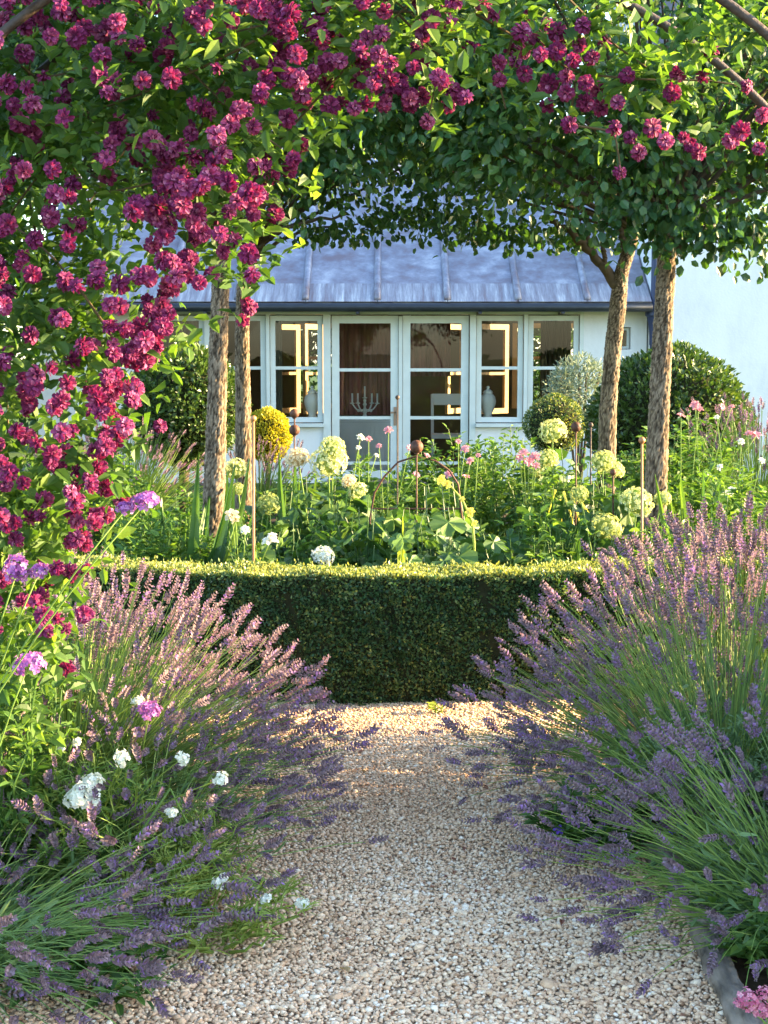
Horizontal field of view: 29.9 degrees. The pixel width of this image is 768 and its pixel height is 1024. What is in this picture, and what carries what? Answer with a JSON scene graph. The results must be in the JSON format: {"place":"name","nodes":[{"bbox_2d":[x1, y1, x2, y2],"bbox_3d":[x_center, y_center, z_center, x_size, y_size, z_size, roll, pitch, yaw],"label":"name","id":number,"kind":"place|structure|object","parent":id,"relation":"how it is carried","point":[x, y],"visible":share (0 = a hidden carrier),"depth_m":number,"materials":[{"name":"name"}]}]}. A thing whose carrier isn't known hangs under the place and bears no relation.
{"place":"outdoors","nodes":[
{"label":"outdoors","id":0,"kind":"place"},
{"bbox_2d":[227,509,311,566],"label":"mallow","id":1,"kind":"object","parent":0,"point":[270,554],"visible":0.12,"depth_m":7.35,"materials":[{"name":"green plant"}]},
{"bbox_2d":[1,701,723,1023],"bbox_3d":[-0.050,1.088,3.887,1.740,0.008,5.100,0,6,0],"label":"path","id":2,"kind":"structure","parent":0,"point":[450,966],"depth_m":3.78,"materials":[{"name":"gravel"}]},
{"bbox_2d":[137,700,162,789],"bbox_3d":[-0.710,0.777,4.120,0.074,0.583,0.530,-2,6,-20],"label":"verbena","id":3,"kind":"object","parent":2,"relation":"on","point":[153,709],"visible":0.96,"depth_m":3.87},
{"bbox_2d":[130,797,257,896],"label":"border plant","id":4,"kind":"object","parent":2,"relation":"on","point":[217,844],"visible":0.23,"depth_m":4.01,"materials":[{"name":"green plant"}]},
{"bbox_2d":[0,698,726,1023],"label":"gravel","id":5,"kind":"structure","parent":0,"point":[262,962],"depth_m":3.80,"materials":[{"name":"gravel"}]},
{"bbox_2d":[0,915,177,1018],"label":"border plant","id":6,"kind":"object","parent":5,"relation":"on","point":[126,988],"visible":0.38,"depth_m":3.36,"materials":[{"name":"green plant"}]},
{"bbox_2d":[87,824,244,928],"bbox_3d":[-0.579,0.979,3.838,0.432,0.248,0.387,-4,7,-30],"label":"border plant","id":7,"kind":"object","parent":5,"relation":"on","point":[162,857],"visible":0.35,"depth_m":3.82,"materials":[{"name":"green plant"}]},
{"bbox_2d":[0,689,388,922],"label":"lavender","id":8,"kind":"object","parent":5,"relation":"on","point":[89,829],"visible":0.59,"depth_m":3.98,"materials":[{"name":"purple plant"}]},
{"bbox_2d":[518,778,656,858],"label":"border plant","id":9,"kind":"object","parent":5,"relation":"on","point":[555,823],"visible":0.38,"depth_m":4.36,"materials":[{"name":"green plant"}]},
{"bbox_2d":[0,364,767,1007],"bbox_3d":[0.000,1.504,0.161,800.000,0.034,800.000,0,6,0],"label":"ground","id":10,"kind":"structure","parent":0,"point":[750,978],"depth_m":6.25,"materials":[{"name":"soil"}]},
{"bbox_2d":[0,651,46,744],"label":"verbena","id":11,"kind":"object","parent":10,"relation":"on","point":[29,658],"visible":0.93,"depth_m":3.19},
{"bbox_2d":[0,553,49,668],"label":"verbena","id":12,"kind":"object","parent":10,"relation":"on","point":[24,562],"visible":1,"depth_m":3.12,"materials":[{"name":"plant"}]},
{"bbox_2d":[0,598,85,899],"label":"border plant","id":13,"kind":"object","parent":10,"relation":"on","point":[15,763],"visible":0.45,"depth_m":3.98,"materials":[{"name":"green plant"}]},
{"bbox_2d":[0,631,134,768],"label":"border plant","id":14,"kind":"object","parent":10,"relation":"on","point":[80,660],"visible":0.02,"depth_m":4.80,"materials":[{"name":"green plant"}]},
{"bbox_2d":[0,687,144,786],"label":"white valerian","id":15,"kind":"object","parent":10,"relation":"on","point":[135,700],"visible":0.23,"depth_m":4.10,"materials":[{"name":"green plant"}]},
{"bbox_2d":[0,490,161,691],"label":"verbena","id":16,"kind":"object","parent":10,"relation":"on","point":[150,498],"visible":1,"depth_m":3.12,"materials":[{"name":"plant"}]},
{"bbox_2d":[0,742,167,904],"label":"border plant","id":17,"kind":"object","parent":10,"relation":"on","point":[121,822],"visible":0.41,"depth_m":3.94,"materials":[{"name":"green plant"}]},
{"bbox_2d":[0,2,168,439],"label":"garden tree","id":18,"kind":"object","parent":10,"relation":"on","point":[23,421],"visible":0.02,"depth_m":24.19,"materials":[{"name":"green plant"}]},
{"bbox_2d":[13,443,165,555],"bbox_3d":[-1.996,-0.002,9.603,1.070,0.974,1.100,-6,8,-42],"label":"perennial","id":19,"kind":"object","parent":10,"relation":"on","point":[97,536],"visible":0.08,"depth_m":9.53,"materials":[{"name":"green plant"}]},
{"bbox_2d":[1,572,217,735],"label":"lavender","id":20,"kind":"object","parent":10,"relation":"on","point":[210,658],"visible":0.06,"depth_m":5.31,"materials":[{"name":"purple plant"}]},
{"bbox_2d":[22,418,204,531],"bbox_3d":[-2.232,-0.312,12.048,1.793,1.031,1.716,0,6,0],"label":"lavender","id":21,"kind":"object","parent":10,"relation":"on","point":[144,468],"visible":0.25,"depth_m":11.95,"materials":[{"name":"green plant"}]},
{"bbox_2d":[12,743,228,889],"bbox_3d":[-0.719,0.852,3.979,0.749,0.470,0.496,4,7,30],"label":"white valerian","id":22,"kind":"object","parent":10,"relation":"on","point":[74,795],"visible":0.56,"depth_m":3.90,"materials":[{"name":"green plant"}]},
{"bbox_2d":[0,752,279,1023],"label":"lavender","id":23,"kind":"object","parent":10,"relation":"on","point":[28,945],"visible":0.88,"depth_m":3.42,"materials":[{"name":"green plant"}]},
{"bbox_2d":[85,502,228,564],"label":"perennial","id":24,"kind":"object","parent":10,"relation":"on","point":[161,552],"visible":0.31,"depth_m":7.53,"materials":[{"name":"green plant"}]},
{"bbox_2d":[121,341,252,525],"bbox_3d":[-1.719,-0.662,12.590,1.166,1.688,1.137,0,6,0],"label":"bay tree","id":25,"kind":"object","parent":10,"relation":"on","point":[185,408],"visible":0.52,"depth_m":12.20,"materials":[{"name":"green plant"}]},
{"bbox_2d":[110,485,264,561],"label":"perennial","id":26,"kind":"object","parent":10,"relation":"on","point":[188,509],"visible":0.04,"depth_m":8.87,"materials":[{"name":"green plant"}]},
{"bbox_2d":[0,546,382,872],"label":"lavender","id":27,"kind":"object","parent":10,"relation":"on","point":[202,704],"visible":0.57,"depth_m":4.58,"materials":[{"name":"purple plant"}]},
{"bbox_2d":[160,454,251,565],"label":"iris","id":28,"kind":"object","parent":10,"relation":"on","point":[219,550],"visible":0.32,"depth_m":7.47,"materials":[{"name":"green plant"}]},
{"bbox_2d":[109,853,320,960],"bbox_3d":[-0.426,1.014,3.709,0.539,0.244,0.507,5,8,37],"label":"white valerian","id":29,"kind":"object","parent":10,"relation":"on","point":[265,901],"visible":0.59,"depth_m":3.66,"materials":[{"name":"green plant"}]},
{"bbox_2d":[0,0,500,553],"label":"tree","id":30,"kind":"object","parent":10,"relation":"on","point":[216,418],"visible":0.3,"depth_m":7.57,"materials":[{"name":"green plant"}]},
{"bbox_2d":[250,415,256,561],"bbox_3d":[-0.634,0.155,7.056,0.031,1.255,0.031,0,6,0],"label":"garden stake","id":31,"kind":"object","parent":10,"relation":"on","point":[253,418],"visible":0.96,"depth_m":7.02,"materials":[{"name":"brown metal"}]},
{"bbox_2d":[224,509,283,568],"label":"rose bush","id":32,"kind":"object","parent":10,"relation":"on","point":[232,515],"visible":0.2,"depth_m":7.16,"materials":[{"name":"white plant"}]},
{"bbox_2d":[195,434,317,517],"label":"perennials","id":33,"kind":"object","parent":10,"relation":"on","point":[268,481],"visible":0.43,"depth_m":13.20,"materials":[{"name":"green plant"}]},
{"bbox_2d":[225,458,302,561],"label":"hydrangea","id":34,"kind":"object","parent":10,"relation":"on","point":[270,502],"visible":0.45,"depth_m":8.16,"materials":[{"name":"green plant"}]},
{"bbox_2d":[250,405,293,490],"bbox_3d":[-1.133,-0.504,14.020,0.521,1.068,0.476,0,6,0],"label":"golden box","id":35,"kind":"object","parent":10,"relation":"on","point":[271,426],"visible":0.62,"depth_m":13.87,"materials":[{"name":"yellow plant"}]},
{"bbox_2d":[277,452,316,547],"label":"iris","id":36,"kind":"object","parent":10,"relation":"on","point":[282,501],"visible":0.25,"depth_m":8.71,"materials":[{"name":"green plant"}]},
{"bbox_2d":[63,1,536,523],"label":"tree","id":37,"kind":"object","parent":10,"relation":"on","point":[243,428],"visible":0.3,"depth_m":10.02,"materials":[{"name":"green plant"}]},
{"bbox_2d":[244,470,385,539],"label":"perennial","id":38,"kind":"object","parent":10,"relation":"on","point":[289,493],"visible":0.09,"depth_m":9.53,"materials":[{"name":"green plant"}]},
{"bbox_2d":[300,328,331,402],"bbox_3d":[-2.540,-3.161,25.163,5.778,4.938,3.264,0,6,0],"label":"garden tree","id":39,"kind":"object","parent":10,"relation":"on","point":[312,340],"visible":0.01,"depth_m":24.89,"materials":[{"name":"green plant"}]},
{"bbox_2d":[274,509,364,567],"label":"perennial","id":40,"kind":"object","parent":10,"relation":"on","point":[318,535],"visible":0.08,"depth_m":7.60,"materials":[{"name":"green plant"}]},
{"bbox_2d":[311,545,334,564],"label":"hydrangea","id":41,"kind":"object","parent":10,"relation":"on","point":[323,555],"visible":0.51,"depth_m":7.04,"materials":[{"name":"white plant"}]},
{"bbox_2d":[265,436,392,557],"bbox_3d":[-0.314,0.103,8.412,0.874,1.109,0.839,0,6,0],"label":"hydrangea","id":42,"kind":"object","parent":10,"relation":"on","point":[328,462],"visible":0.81,"depth_m":8.27,"materials":[{"name":"green plant"}]},
{"bbox_2d":[22,121,652,483],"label":"house","id":43,"kind":"structure","parent":10,"relation":"on","point":[489,301],"depth_m":17.49,"materials":[{"name":"white"}]},
{"bbox_2d":[228,316,265,408],"bbox_3d":[-1.733,-1.733,17.470,0.602,1.286,0.050,0,6,0],"label":"window","id":44,"kind":"structure","parent":43,"relation":"in","point":[262,319],"depth_m":17.43,"materials":[{"name":"green paint"}]},
{"bbox_2d":[274,315,281,412],"bbox_3d":[-1.316,-1.780,17.912,0.104,1.363,0.106,0,6,0],"label":"curtain","id":45,"kind":"object","parent":43,"relation":"hanging from","point":[278,328],"visible":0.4,"depth_m":17.88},
{"bbox_2d":[270,316,322,421],"bbox_3d":[-1.060,-1.733,17.470,0.634,1.286,0.050,0,6,0],"label":"window","id":46,"kind":"structure","parent":43,"relation":"in","point":[319,319],"depth_m":17.45,"materials":[{"name":"green paint"}]},
{"bbox_2d":[304,386,317,416],"bbox_3d":[-0.881,-1.356,17.676,0.200,0.386,0.200,0,6,0],"label":"urn","id":47,"kind":"object","parent":43,"relation":"on","point":[311,401],"visible":0.91,"depth_m":17.61,"materials":[{"name":"white ceramic"}]},
{"bbox_2d":[337,315,390,414],"bbox_3d":[-0.260,-1.961,18.999,0.708,1.352,0.106,0,6,0],"label":"curtain","id":48,"kind":"object","parent":43,"relation":"hanging from","point":[364,345],"visible":0.74,"depth_m":19.00,"materials":[{"name":"fabric"}]},
{"bbox_2d":[331,316,397,478],"bbox_3d":[-0.231,-1.389,17.476,0.806,1.972,0.110,0,6,0],"label":"door","id":49,"kind":"structure","parent":43,"relation":"in","point":[336,417],"depth_m":17.46,"materials":[{"name":"green paint"}]},
{"bbox_2d":[145,312,583,480],"bbox_3d":[-0.250,-1.406,17.502,5.319,2.064,0.136,0,6,0],"label":"window frame","id":50,"kind":"structure","parent":43,"relation":"in","point":[326,315],"depth_m":17.38,"materials":[{"name":"green paint"}]},
{"bbox_2d":[340,419,390,469],"bbox_3d":[-0.189,-0.869,18.641,0.739,0.674,0.844,0,6,0],"label":"dining table","id":51,"kind":"object","parent":43,"relation":"on","point":[350,429],"visible":0.5,"depth_m":18.24,"materials":[{"name":"white fabric"}]},
{"bbox_2d":[410,315,450,375],"bbox_3d":[0.606,-2.212,18.972,0.539,0.846,0.106,0,6,0],"label":"curtain","id":52,"kind":"object","parent":43,"relation":"hanging from","point":[430,345],"visible":0.73,"depth_m":18.97,"materials":[{"name":"fabric"}]},
{"bbox_2d":[403,316,468,478],"bbox_3d":[0.626,-1.392,17.506,0.798,1.972,0.050,0,6,0],"label":"door","id":53,"kind":"structure","parent":43,"relation":"in","point":[464,320],"depth_m":17.45,"materials":[{"name":"green paint"}]},
{"bbox_2d":[430,394,460,459],"bbox_3d":[0.867,-1.057,19.057,0.514,1.001,0.599,0,6,0],"label":"dining chair","id":54,"kind":"object","parent":43,"relation":"on","point":[445,399],"visible":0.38,"depth_m":19.27,"materials":[{"name":"wood"}]},
{"bbox_2d":[481,386,495,416],"bbox_3d":[1.274,-1.356,17.676,0.200,0.386,0.200,0,6,0],"label":"urn","id":55,"kind":"object","parent":43,"relation":"on","point":[488,401],"visible":0.94,"depth_m":17.61,"materials":[{"name":"white ceramic"}]},
{"bbox_2d":[476,316,522,421],"bbox_3d":[1.400,-1.733,17.470,0.563,1.286,0.050,0,6,0],"label":"window","id":56,"kind":"structure","parent":43,"relation":"in","point":[519,368],"depth_m":17.45,"materials":[{"name":"green paint"}]},
{"bbox_2d":[512,323,572,407],"bbox_3d":[2.430,-2.203,21.729,1.000,1.272,0.160,0,6,0],"label":"back window frame","id":57,"kind":"structure","parent":43,"relation":"in","point":[515,325],"depth_m":21.64,"materials":[{"name":"white wood"}]},
{"bbox_2d":[527,316,578,419],"bbox_3d":[2.049,-1.733,17.470,0.610,1.286,0.050,0,6,0],"label":"window","id":58,"kind":"structure","parent":43,"relation":"in","point":[575,319],"depth_m":17.42,"materials":[{"name":"green paint"}]},
{"bbox_2d":[540,315,570,401],"bbox_3d":[2.355,-1.968,19.803,0.414,1.506,0.106,0,6,0],"label":"curtain","id":59,"kind":"object","parent":43,"relation":"hanging from","point":[555,342],"visible":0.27,"depth_m":19.76,"materials":[{"name":"fabric"}]},
{"bbox_2d":[284,497,403,567],"bbox_3d":[-0.197,0.338,7.725,0.695,0.891,0.728,0,6,0],"label":"mallow","id":60,"kind":"object","parent":10,"relation":"on","point":[368,534],"visible":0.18,"depth_m":7.60,"materials":[{"name":"green plant"}]},
{"bbox_2d":[308,453,457,550],"bbox_3d":[-0.009,0.052,9.469,1.013,0.896,0.861,0,6,0],"label":"perennial","id":61,"kind":"object","parent":10,"relation":"on","point":[377,499],"visible":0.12,"depth_m":9.39,"materials":[{"name":"green plant"}]},
{"bbox_2d":[0,0,767,747],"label":"climbing rose","id":62,"kind":"object","parent":10,"relation":"on","point":[48,154],"visible":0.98,"depth_m":3.28,"materials":[{"name":"green plant"}]},
{"bbox_2d":[0,0,767,114],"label":"garden arch","id":63,"kind":"structure","parent":10,"relation":"on","point":[731,6],"depth_m":3.08,"materials":[{"name":"metal"}]},
{"bbox_2d":[1,545,767,705],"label":"box hedge","id":64,"kind":"object","parent":10,"relation":"on","point":[404,633],"visible":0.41,"depth_m":6.25,"materials":[{"name":"green plant"}]},
{"bbox_2d":[305,507,465,565],"bbox_3d":[0.011,0.395,7.888,0.993,0.855,0.798,6,9,44],"label":"mallow","id":65,"kind":"object","parent":10,"relation":"on","point":[409,522],"visible":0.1,"depth_m":7.83,"materials":[{"name":"green plant"}]},
{"bbox_2d":[365,426,419,516],"bbox_3d":[0.001,0.017,8.852,0.367,1.096,0.428,4,7,34],"label":"anemone","id":66,"kind":"object","parent":10,"relation":"on","point":[388,429],"visible":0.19,"depth_m":8.82,"materials":[{"name":"pink plant"}]},
{"bbox_2d":[346,513,477,572],"bbox_3d":[0.149,0.399,7.308,0.924,0.789,0.808,4,7,33],"label":"mallow","id":67,"kind":"object","parent":10,"relation":"on","point":[410,539],"visible":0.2,"depth_m":7.14,"materials":[{"name":"green plant"}]},
{"bbox_2d":[369,455,462,524],"bbox_3d":[0.179,0.164,8.063,0.526,0.964,0.011,0,6,0],"label":"plant hoop","id":68,"kind":"object","parent":10,"relation":"on","point":[394,465],"visible":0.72,"depth_m":8.03,"materials":[{"name":"metal"}]},
{"bbox_2d":[367,482,506,564],"bbox_3d":[0.342,0.305,8.077,0.957,0.933,0.720,-5,8,-41],"label":"mallow","id":69,"kind":"object","parent":10,"relation":"on","point":[467,524],"visible":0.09,"depth_m":8.11,"materials":[{"name":"green plant"}]},
{"bbox_2d":[424,439,480,518],"bbox_3d":[0.454,0.070,8.675,0.388,1.026,0.386,6,9,44],"label":"anemone","id":70,"kind":"object","parent":10,"relation":"on","point":[464,448],"visible":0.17,"depth_m":8.62,"materials":[{"name":"pink plant"}]},
{"bbox_2d":[437,475,477,550],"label":"yellow stalk","id":71,"kind":"object","parent":10,"relation":"on","point":[470,511],"visible":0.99,"depth_m":7.11,"materials":[{"name":"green plant"}]},
{"bbox_2d":[388,423,527,534],"bbox_3d":[0.545,-0.189,11.191,1.079,1.010,1.055,3,7,30],"label":"perennial","id":72,"kind":"object","parent":10,"relation":"on","point":[424,471],"visible":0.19,"depth_m":11.14,"materials":[{"name":"green plant"}]},
{"bbox_2d":[423,484,510,566],"bbox_3d":[0.402,0.295,7.499,0.542,0.866,0.774,2,6,19],"label":"mallow","id":73,"kind":"object","parent":10,"relation":"on","point":[447,528],"visible":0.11,"depth_m":7.49,"materials":[{"name":"green plant"}]},
{"bbox_2d":[436,425,573,554],"bbox_3d":[0.872,-0.079,10.016,1.042,1.040,1.070,0,6,0],"label":"perennial","id":74,"kind":"object","parent":10,"relation":"on","point":[490,484],"visible":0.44,"depth_m":10.08,"materials":[{"name":"green plant"}]},
{"bbox_2d":[435,533,585,566],"bbox_3d":[0.643,0.467,7.484,0.893,0.754,0.762,0,6,0],"label":"mallow","id":75,"kind":"object","parent":10,"relation":"on","point":[496,543],"visible":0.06,"depth_m":7.37,"materials":[{"name":"green plant"}]},
{"bbox_2d":[508,448,557,553],"bbox_3d":[0.918,0.065,9.086,0.353,0.948,0.359,-3,7,-26],"label":"phlox","id":76,"kind":"object","parent":10,"relation":"on","point":[530,459],"visible":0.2,"depth_m":8.94,"materials":[{"name":"pink plant"}]},
{"bbox_2d":[496,418,593,537],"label":"hydrangea","id":77,"kind":"object","parent":10,"relation":"on","point":[553,430],"visible":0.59,"depth_m":9.54,"materials":[{"name":"green plant"}]},
{"bbox_2d":[517,328,572,401],"bbox_3d":[2.342,-3.156,25.227,5.684,5.079,3.323,0,6,0],"label":"garden tree","id":78,"kind":"object","parent":10,"relation":"on","point":[536,352],"depth_m":24.76,"materials":[{"name":"green plant"}]},
{"bbox_2d":[475,485,618,561],"bbox_3d":[0.834,0.357,7.783,0.884,1.012,0.973,-6,8,-42],"label":"mallow","id":79,"kind":"object","parent":10,"relation":"on","point":[523,510],"visible":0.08,"depth_m":7.71,"materials":[{"name":"green plant"}]},
{"bbox_2d":[477,504,623,566],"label":"perennial","id":80,"kind":"object","parent":10,"relation":"on","point":[538,544],"visible":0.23,"depth_m":7.45,"materials":[{"name":"green plant"}]},
{"bbox_2d":[522,392,587,452],"bbox_3d":[1.682,-0.855,14.185,0.656,0.660,0.647,0,6,0],"label":"box ball","id":81,"kind":"object","parent":10,"relation":"on","point":[562,410],"visible":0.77,"depth_m":14.03,"materials":[{"name":"green plant"}]},
{"bbox_2d":[346,0,767,506],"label":"tree","id":82,"kind":"object","parent":10,"relation":"on","point":[496,235],"visible":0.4,"depth_m":9.83,"materials":[{"name":"green plant"}]},
{"bbox_2d":[522,491,596,560],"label":"iris","id":83,"kind":"object","parent":10,"relation":"on","point":[556,534],"visible":0.23,"depth_m":7.75,"materials":[{"name":"green plant"}]},
{"bbox_2d":[366,0,767,553],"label":"tree","id":84,"kind":"object","parent":10,"relation":"on","point":[661,207],"visible":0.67,"depth_m":7.34,"materials":[{"name":"green plant"}]},
{"bbox_2d":[540,349,602,482],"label":"olive bush","id":85,"kind":"object","parent":10,"relation":"on","point":[592,366],"visible":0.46,"depth_m":14.84,"materials":[{"name":"green plant"}]},
{"bbox_2d":[514,448,638,552],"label":"perennial","id":86,"kind":"object","parent":10,"relation":"on","point":[543,487],"visible":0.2,"depth_m":9.18,"materials":[{"name":"green plant"}]},
{"bbox_2d":[414,520,767,848],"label":"lavender","id":87,"kind":"object","parent":10,"relation":"on","point":[519,697],"visible":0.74,"depth_m":4.80,"materials":[{"name":"purple plant"}]},
{"bbox_2d":[558,450,640,551],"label":"hydrangea","id":88,"kind":"object","parent":10,"relation":"on","point":[603,462],"visible":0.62,"depth_m":8.76,"materials":[{"name":"green plant"}]},
{"bbox_2d":[540,481,662,560],"bbox_3d":[1.209,0.268,8.070,0.790,0.888,0.676,2,6,19],"label":"mallow","id":89,"kind":"object","parent":10,"relation":"on","point":[625,518],"visible":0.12,"depth_m":8.00,"materials":[{"name":"green plant"}]},
{"bbox_2d":[569,485,671,560],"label":"hydrangea","id":90,"kind":"object","parent":10,"relation":"on","point":[608,526],"visible":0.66,"depth_m":7.59,"materials":[{"name":"green plant"}]},
{"bbox_2d":[502,686,767,1021],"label":"lavender","id":91,"kind":"object","parent":10,"relation":"on","point":[753,865],"visible":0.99,"depth_m":3.76,"materials":[{"name":"purple plant"}]},
{"bbox_2d":[595,517,703,559],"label":"perennial","id":92,"kind":"object","parent":10,"relation":"on","point":[650,537],"visible":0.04,"depth_m":7.25,"materials":[{"name":"green plant"}]},
{"bbox_2d":[581,338,757,496],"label":"bay dome","id":93,"kind":"structure","parent":10,"relation":"on","point":[705,380],"depth_m":12.79,"materials":[{"name":"green plant"}]},
{"bbox_2d":[579,490,767,732],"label":"lavender","id":94,"kind":"object","parent":10,"relation":"on","point":[677,528],"visible":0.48,"depth_m":5.57,"materials":[{"name":"purple plant"}]},
{"bbox_2d":[616,411,757,526],"bbox_3d":[2.207,-0.186,10.630,1.083,1.123,1.146,0,6,0],"label":"perennial","id":95,"kind":"object","parent":10,"relation":"on","point":[631,462],"visible":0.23,"depth_m":10.50,"materials":[{"name":"green plant"}]},
{"bbox_2d":[655,470,719,551],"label":"iris","id":96,"kind":"object","parent":10,"relation":"on","point":[683,511],"visible":0.17,"depth_m":7.68,"materials":[{"name":"green plant"}]},
{"bbox_2d":[609,0,767,483],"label":"house wing","id":97,"kind":"structure","parent":10,"relation":"on","point":[724,316],"depth_m":17.21,"materials":[{"name":"paint"}]},
{"bbox_2d":[645,250,656,348],"bbox_3d":[3.215,-2.929,17.086,0.210,4.800,0.205,0,6,0],"label":"downpipe","id":98,"kind":"object","parent":97,"relation":"attached to","point":[649,316],"visible":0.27,"depth_m":17.09,"materials":[{"name":"blue"}]},
{"bbox_2d":[616,707,767,834],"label":"border plant","id":99,"kind":"object","parent":10,"relation":"on","point":[727,771],"visible":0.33,"depth_m":4.56,"materials":[{"name":"green plant"}]},
{"bbox_2d":[626,460,767,548],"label":"perennial","id":100,"kind":"object","parent":10,"relation":"on","point":[710,493],"visible":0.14,"depth_m":8.61,"materials":[{"name":"green plant"}]},
{"bbox_2d":[637,821,767,1023],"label":"path edging","id":101,"kind":"object","parent":10,"relation":"on","point":[725,982],"visible":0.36,"depth_m":3.42,"materials":[{"name":"stone"}]},
{"bbox_2d":[676,401,761,525],"bbox_3d":[2.097,-0.088,9.168,0.538,1.235,0.416,3,7,23],"label":"anemone","id":102,"kind":"object","parent":10,"relation":"on","point":[695,405],"visible":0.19,"depth_m":9.19,"materials":[{"name":"pink plant"}]},
{"bbox_2d":[672,392,767,522],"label":"lavender","id":103,"kind":"object","parent":10,"relation":"on","point":[762,480],"visible":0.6,"depth_m":11.44,"materials":[{"name":"green plant"}]},
{"bbox_2d":[690,491,767,551],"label":"perennial","id":104,"kind":"object","parent":10,"relation":"on","point":[759,508],"visible":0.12,"depth_m":7.81,"materials":[{"name":"green plant"}]},
{"bbox_2d":[697,885,767,975],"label":"border plant","id":105,"kind":"object","parent":10,"relation":"on","point":[738,949],"visible":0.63,"depth_m":3.51,"materials":[{"name":"green plant"}]},
{"bbox_2d":[711,415,764,530],"bbox_3d":[2.220,-0.034,9.048,0.394,1.154,0.381,0,6,0],"label":"anemone","id":106,"kind":"object","parent":10,"relation":"on","point":[741,441],"visible":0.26,"depth_m":9.01,"materials":[{"name":"pink plant"}]},
{"bbox_2d":[733,985,767,1023],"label":"verbena","id":107,"kind":"object","parent":10,"relation":"on","point":[753,1006],"visible":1,"depth_m":3.07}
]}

